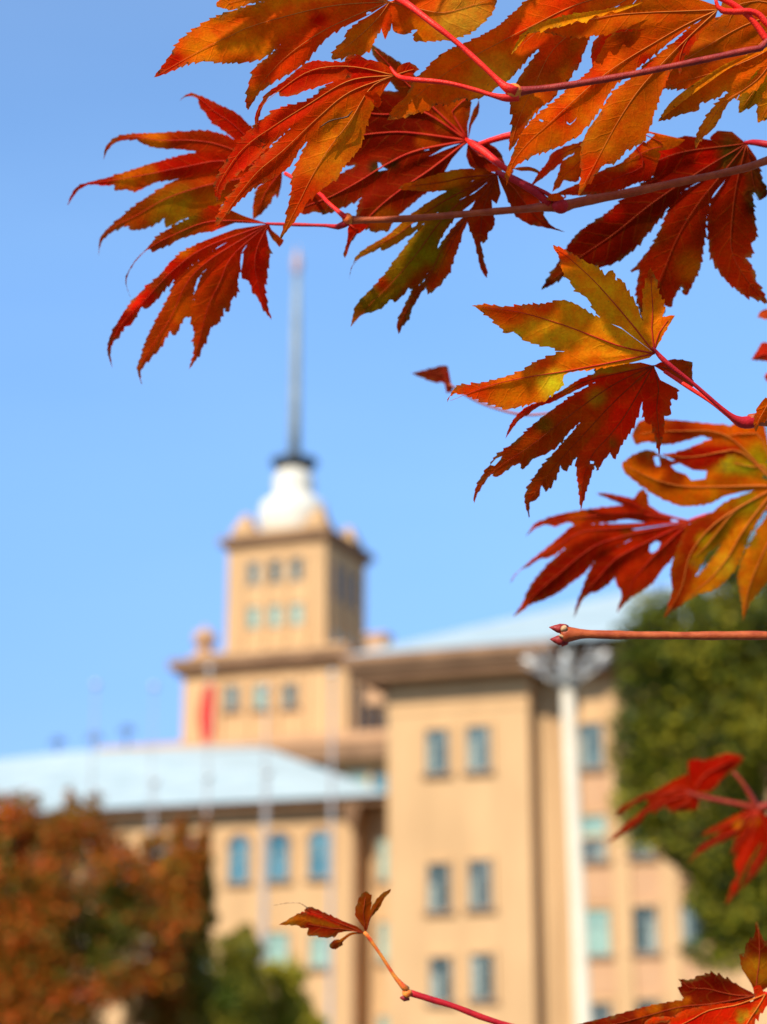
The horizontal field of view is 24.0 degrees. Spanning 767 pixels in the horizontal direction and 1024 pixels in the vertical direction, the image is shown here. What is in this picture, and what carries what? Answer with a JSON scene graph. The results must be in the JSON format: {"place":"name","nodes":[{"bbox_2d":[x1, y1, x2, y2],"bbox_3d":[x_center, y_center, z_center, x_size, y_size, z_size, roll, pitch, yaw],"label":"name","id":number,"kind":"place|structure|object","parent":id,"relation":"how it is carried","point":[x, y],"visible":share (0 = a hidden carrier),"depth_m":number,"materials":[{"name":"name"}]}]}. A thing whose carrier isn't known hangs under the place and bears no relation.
{"place":"outdoors","nodes":[
{"label":"outdoors","id":0,"kind":"place"},
{"bbox_2d":[0,783,199,1023],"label":"red maple tree","id":1,"kind":"object","parent":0,"point":[37,906],"visible":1,"depth_m":21.72,"materials":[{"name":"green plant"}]},
{"bbox_2d":[112,813,222,1023],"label":"red maple tree","id":2,"kind":"object","parent":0,"point":[187,872],"visible":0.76,"depth_m":23.28,"materials":[{"name":"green plant"}]},
{"bbox_2d":[188,920,275,1023],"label":"green shrub","id":3,"kind":"object","parent":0,"point":[239,998],"visible":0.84,"depth_m":26.71,"materials":[{"name":"green plant"}]},
{"bbox_2d":[258,952,330,1023],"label":"green shrub","id":4,"kind":"object","parent":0,"point":[288,980],"visible":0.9,"depth_m":27.80,"materials":[{"name":"green plant"}]},
{"bbox_2d":[0,0,766,758],"label":"sky","id":5,"kind":"structure","parent":0,"point":[118,493],"materials":[{"name":"blue"}]},
{"bbox_2d":[276,889,511,1023],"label":"maple branch","id":6,"kind":"object","parent":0,"point":[317,922],"visible":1,"depth_m":0.71,"materials":[{"name":"red plant"}]},
{"bbox_2d":[68,45,766,383],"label":"maple branch","id":7,"kind":"object","parent":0,"point":[672,258],"visible":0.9,"depth_m":0.73,"materials":[{"name":"red plant"}]},
{"bbox_2d":[154,0,766,238],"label":"maple branch","id":8,"kind":"object","parent":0,"point":[708,56],"visible":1,"depth_m":0.66,"materials":[{"name":"orange plant"}]},
{"bbox_2d":[447,245,766,516],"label":"maple branch","id":9,"kind":"object","parent":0,"point":[604,409],"visible":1,"depth_m":0.67,"materials":[{"name":"orange plant"}]},
{"bbox_2d":[510,419,766,619],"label":"maple branch","id":10,"kind":"object","parent":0,"point":[731,459],"visible":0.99,"depth_m":0.86,"materials":[{"name":"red plant"}]},
{"bbox_2d":[412,365,547,415],"bbox_3d":[0.059,-0.058,0.867,0.090,0.026,0.010,0,-16,0],"label":"maple branch","id":11,"kind":"object","parent":10,"relation":"on","point":[438,374],"visible":0.72,"depth_m":0.87,"materials":[{"name":"brown plant"}]},
{"bbox_2d":[751,309,766,380],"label":"maple branch","id":12,"kind":"object","parent":10,"relation":"on","point":[760,353],"visible":1,"depth_m":0.84,"materials":[{"name":"red plant"}]},
{"bbox_2d":[549,624,766,646],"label":"maple branch","id":13,"kind":"object","parent":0,"point":[567,635],"visible":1,"depth_m":0.68,"materials":[{"name":"brown plant"}]},
{"bbox_2d":[581,922,766,1023],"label":"maple branch","id":14,"kind":"object","parent":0,"point":[712,998],"visible":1,"depth_m":0.72,"materials":[{"name":"red plant"}]},
{"bbox_2d":[606,430,766,974],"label":"broadleaf tree","id":15,"kind":"object","parent":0,"point":[731,718],"visible":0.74,"depth_m":29.62,"materials":[{"name":"green plant"}]},
{"bbox_2d":[608,753,766,903],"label":"maple branch","id":16,"kind":"object","parent":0,"point":[682,794],"visible":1,"depth_m":1.15,"materials":[{"name":"red plant"}]},
{"label":"ground","id":17,"kind":"structure","parent":0,"visible":0},
{"bbox_2d":[81,681,99,998],"bbox_3d":[-9.555,11.890,58.235,0.281,13.065,0.274,0,-16,0],"label":"flagpole","id":18,"kind":"object","parent":17,"relation":"on","point":[95,684],"visible":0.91,"depth_m":59.52,"materials":[{"name":"grey metal"}]},
{"bbox_2d":[141,683,157,1021],"bbox_3d":[-7.615,11.925,58.243,0.281,13.003,0.274,0,-16,0],"label":"flagpole","id":19,"kind":"object","parent":17,"relation":"on","point":[154,686],"visible":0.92,"depth_m":59.41,"materials":[{"name":"grey metal"}]},
{"bbox_2d":[146,778,158,1020],"bbox_3d":[-6.577,11.911,50.816,0.243,8.860,0.237,0,-16,0],"label":"flagpole","id":20,"kind":"object","parent":17,"relation":"on","point":[154,781],"visible":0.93,"depth_m":51.84,"materials":[{"name":"grey metal"}]},
{"bbox_2d":[199,665,214,814],"bbox_3d":[-5.837,11.601,58.162,0.504,13.579,0.274,0,-16,0],"label":"flagpole","id":21,"kind":"object","parent":17,"relation":"on","point":[206,715],"visible":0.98,"depth_m":59.60,"materials":[{"name":"red metal"}]},
{"bbox_2d":[203,773,211,954],"bbox_3d":[-5.051,11.839,50.798,0.243,8.987,0.237,0,-16,0],"label":"flagpole","id":22,"kind":"object","parent":17,"relation":"on","point":[207,776],"visible":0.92,"depth_m":51.92,"materials":[{"name":"grey metal"}]},
{"bbox_2d":[259,685,270,977],"bbox_3d":[-3.887,11.959,58.252,0.281,12.942,0.274,0,-16,0],"label":"flagpole","id":23,"kind":"object","parent":17,"relation":"on","point":[266,689],"visible":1,"depth_m":58.71,"materials":[{"name":"grey metal"}]},
{"bbox_2d":[263,769,271,977],"bbox_3d":[-3.325,11.768,50.780,0.243,9.115,0.237,0,-16,0],"label":"flagpole","id":24,"kind":"object","parent":17,"relation":"on","point":[267,772],"visible":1,"depth_m":51.29,"materials":[{"name":"grey metal"}]},
{"bbox_2d":[327,669,336,1023],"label":"flagpole","id":25,"kind":"object","parent":17,"relation":"on","point":[332,673],"visible":1,"depth_m":58.36,"materials":[{"name":"grey metal"}]},
{"bbox_2d":[0,245,766,1023],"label":"building","id":26,"kind":"structure","parent":17,"relation":"on","point":[450,819],"depth_m":88.02,"materials":[{"name":"beige paint"}]},
{"bbox_2d":[107,841,127,880],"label":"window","id":27,"kind":"structure","parent":26,"relation":"in","point":[119,842],"depth_m":99.90,"materials":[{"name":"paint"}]},
{"bbox_2d":[146,840,171,872],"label":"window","id":28,"kind":"structure","parent":26,"relation":"in","point":[166,841],"depth_m":99.01,"materials":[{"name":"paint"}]},
{"bbox_2d":[221,682,241,712],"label":"window","id":29,"kind":"structure","parent":26,"relation":"in","point":[231,691],"depth_m":113.34,"materials":[{"name":"glass"}]},
{"bbox_2d":[223,833,252,885],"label":"window","id":30,"kind":"structure","parent":26,"relation":"in","point":[239,846],"depth_m":97.19,"materials":[{"name":"glass"}]},
{"bbox_2d":[246,558,261,584],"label":"window","id":31,"kind":"structure","parent":26,"relation":"in","point":[253,567],"depth_m":119.92,"materials":[{"name":"glass"}]},
{"bbox_2d":[246,603,261,628],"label":"window","id":32,"kind":"structure","parent":26,"relation":"in","point":[253,611],"depth_m":119.04,"materials":[{"name":"glass"}]},
{"bbox_2d":[250,681,270,711],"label":"window","id":33,"kind":"structure","parent":26,"relation":"in","point":[258,695],"depth_m":112.65,"materials":[{"name":"glass"}]},
{"bbox_2d":[267,601,282,626],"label":"window","id":34,"kind":"structure","parent":26,"relation":"in","point":[274,609],"depth_m":118.52,"materials":[{"name":"glass"}]},
{"bbox_2d":[267,556,283,582],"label":"window","id":35,"kind":"structure","parent":26,"relation":"in","point":[274,564],"depth_m":119.39,"materials":[{"name":"glass"}]},
{"bbox_2d":[264,830,292,883],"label":"window","id":36,"kind":"structure","parent":26,"relation":"in","point":[279,869],"depth_m":96.38,"materials":[{"name":"glass"}]},
{"bbox_2d":[266,929,291,965],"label":"window","id":37,"kind":"structure","parent":26,"relation":"in","point":[278,941],"depth_m":95.12,"materials":[{"name":"glass"}]},
{"bbox_2d":[279,680,299,710],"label":"window","id":38,"kind":"structure","parent":26,"relation":"in","point":[290,688],"depth_m":111.94,"materials":[{"name":"glass"}]},
{"bbox_2d":[289,554,304,580],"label":"window","id":39,"kind":"structure","parent":26,"relation":"in","point":[296,562],"depth_m":118.84,"materials":[{"name":"glass"}]},
{"bbox_2d":[289,600,304,624],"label":"window","id":40,"kind":"structure","parent":26,"relation":"in","point":[296,607],"depth_m":117.97,"materials":[{"name":"glass"}]},
{"bbox_2d":[305,935,327,969],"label":"window","id":41,"kind":"structure","parent":26,"relation":"in","point":[317,948],"depth_m":94.22,"materials":[{"name":"glass"}]},
{"bbox_2d":[304,828,333,880],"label":"window","id":42,"kind":"structure","parent":26,"relation":"in","point":[317,841],"depth_m":95.66,"materials":[{"name":"glass"}]},
{"bbox_2d":[334,563,337,599],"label":"side window","id":43,"kind":"structure","parent":26,"relation":"in","point":[335,565],"depth_m":119.54,"materials":[{"name":"grey glass"}]},
{"bbox_2d":[334,631,337,642],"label":"side window","id":44,"kind":"structure","parent":26,"relation":"in","point":[335,633],"depth_m":118.52,"materials":[{"name":"glass"}]},
{"bbox_2d":[344,569,347,605],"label":"side window","id":45,"kind":"structure","parent":26,"relation":"in","point":[345,571],"depth_m":121.13,"materials":[{"name":"grey glass"}]},
{"bbox_2d":[354,575,357,611],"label":"side window","id":46,"kind":"structure","parent":26,"relation":"in","point":[355,577],"depth_m":122.73,"materials":[{"name":"grey glass"}]},
{"bbox_2d":[343,767,371,785],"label":"window","id":47,"kind":"structure","parent":26,"relation":"in","point":[357,774],"depth_m":104.60,"materials":[{"name":"paint"}]},
{"bbox_2d":[358,688,360,730],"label":"side window","id":48,"kind":"structure","parent":26,"relation":"in","point":[359,689],"depth_m":112.16,"materials":[{"name":"brown glass"}]},
{"bbox_2d":[367,705,369,729],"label":"side window","id":49,"kind":"structure","parent":26,"relation":"in","point":[368,707],"depth_m":113.45,"materials":[{"name":"brown glass"}]},
{"bbox_2d":[367,769,387,795],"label":"window","id":50,"kind":"structure","parent":26,"relation":"in","point":[379,777],"depth_m":104.06,"materials":[{"name":"glass"}]},
{"bbox_2d":[376,707,378,729],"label":"side window","id":51,"kind":"structure","parent":26,"relation":"in","point":[377,709],"depth_m":114.92,"materials":[{"name":"brown glass"}]},
{"bbox_2d":[374,834,387,883],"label":"window","id":52,"kind":"structure","parent":26,"relation":"in","point":[381,840],"depth_m":95.56,"materials":[{"name":"paint"}]},
{"bbox_2d":[374,918,387,964],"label":"window","id":53,"kind":"structure","parent":26,"relation":"in","point":[381,924],"depth_m":94.40,"materials":[{"name":"paint"}]},
{"bbox_2d":[376,1012,387,1023],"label":"window","id":54,"kind":"structure","parent":26,"relation":"in","point":[379,1020],"depth_m":93.26,"materials":[{"name":"paint"}]},
{"bbox_2d":[385,707,387,728],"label":"side window","id":55,"kind":"structure","parent":26,"relation":"in","point":[386,716],"depth_m":116.40,"materials":[{"name":"beige glass"}]},
{"bbox_2d":[421,725,452,777],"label":"window","id":56,"kind":"structure","parent":26,"relation":"in","point":[437,760],"depth_m":85.20,"materials":[{"name":"glass"}]},
{"bbox_2d":[423,859,454,914],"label":"window","id":57,"kind":"structure","parent":26,"relation":"in","point":[439,899],"depth_m":83.41,"materials":[{"name":"glass"}]},
{"bbox_2d":[425,953,456,1005],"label":"window","id":58,"kind":"structure","parent":26,"relation":"in","point":[440,969],"depth_m":82.28,"materials":[{"name":"glass"}]},
{"bbox_2d":[462,721,494,774],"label":"window","id":59,"kind":"structure","parent":26,"relation":"in","point":[478,736],"depth_m":84.50,"materials":[{"name":"glass"}]},
{"bbox_2d":[464,856,496,911],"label":"window","id":60,"kind":"structure","parent":26,"relation":"in","point":[480,870],"depth_m":82.76,"materials":[{"name":"glass"}]},
{"bbox_2d":[466,949,498,1002],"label":"window","id":61,"kind":"structure","parent":26,"relation":"in","point":[481,964],"depth_m":81.60,"materials":[{"name":"glass"}]},
{"bbox_2d":[578,719,607,771],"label":"window","id":62,"kind":"structure","parent":26,"relation":"in","point":[592,735],"depth_m":83.92,"materials":[{"name":"glass"}]},
{"bbox_2d":[581,810,609,837],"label":"window","id":63,"kind":"structure","parent":26,"relation":"in","point":[592,822],"depth_m":82.90,"materials":[{"name":"paint"}]},
{"bbox_2d":[582,834,610,863],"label":"window","id":64,"kind":"structure","parent":26,"relation":"in","point":[595,848],"depth_m":82.56,"materials":[{"name":"glass"}]},
{"bbox_2d":[586,905,614,958],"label":"window","id":65,"kind":"structure","parent":26,"relation":"in","point":[599,918],"depth_m":81.54,"materials":[{"name":"glass"}]},
{"bbox_2d":[591,999,614,1020],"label":"window","id":66,"kind":"structure","parent":26,"relation":"in","point":[600,1008],"depth_m":80.59,"materials":[{"name":"glass"}]},
{"bbox_2d":[623,829,658,860],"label":"window","id":67,"kind":"structure","parent":26,"relation":"in","point":[636,855],"depth_m":81.74,"materials":[{"name":"paint"}]},
{"bbox_2d":[627,902,663,955],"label":"window","id":68,"kind":"structure","parent":26,"relation":"in","point":[646,915],"depth_m":80.81,"materials":[{"name":"glass"}]},
{"bbox_2d":[635,996,662,1008],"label":"window","id":69,"kind":"structure","parent":26,"relation":"in","point":[641,1001],"depth_m":79.94,"materials":[{"name":"paint"}]},
{"bbox_2d":[673,899,708,952],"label":"window","id":70,"kind":"structure","parent":26,"relation":"in","point":[689,925],"depth_m":80.16,"materials":[{"name":"glass"}]},
{"bbox_2d":[522,645,609,1023],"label":"floodlight mast","id":71,"kind":"object","parent":17,"relation":"on","point":[580,955],"visible":1,"depth_m":41.07,"materials":[{"name":"white metal"}]}
]}

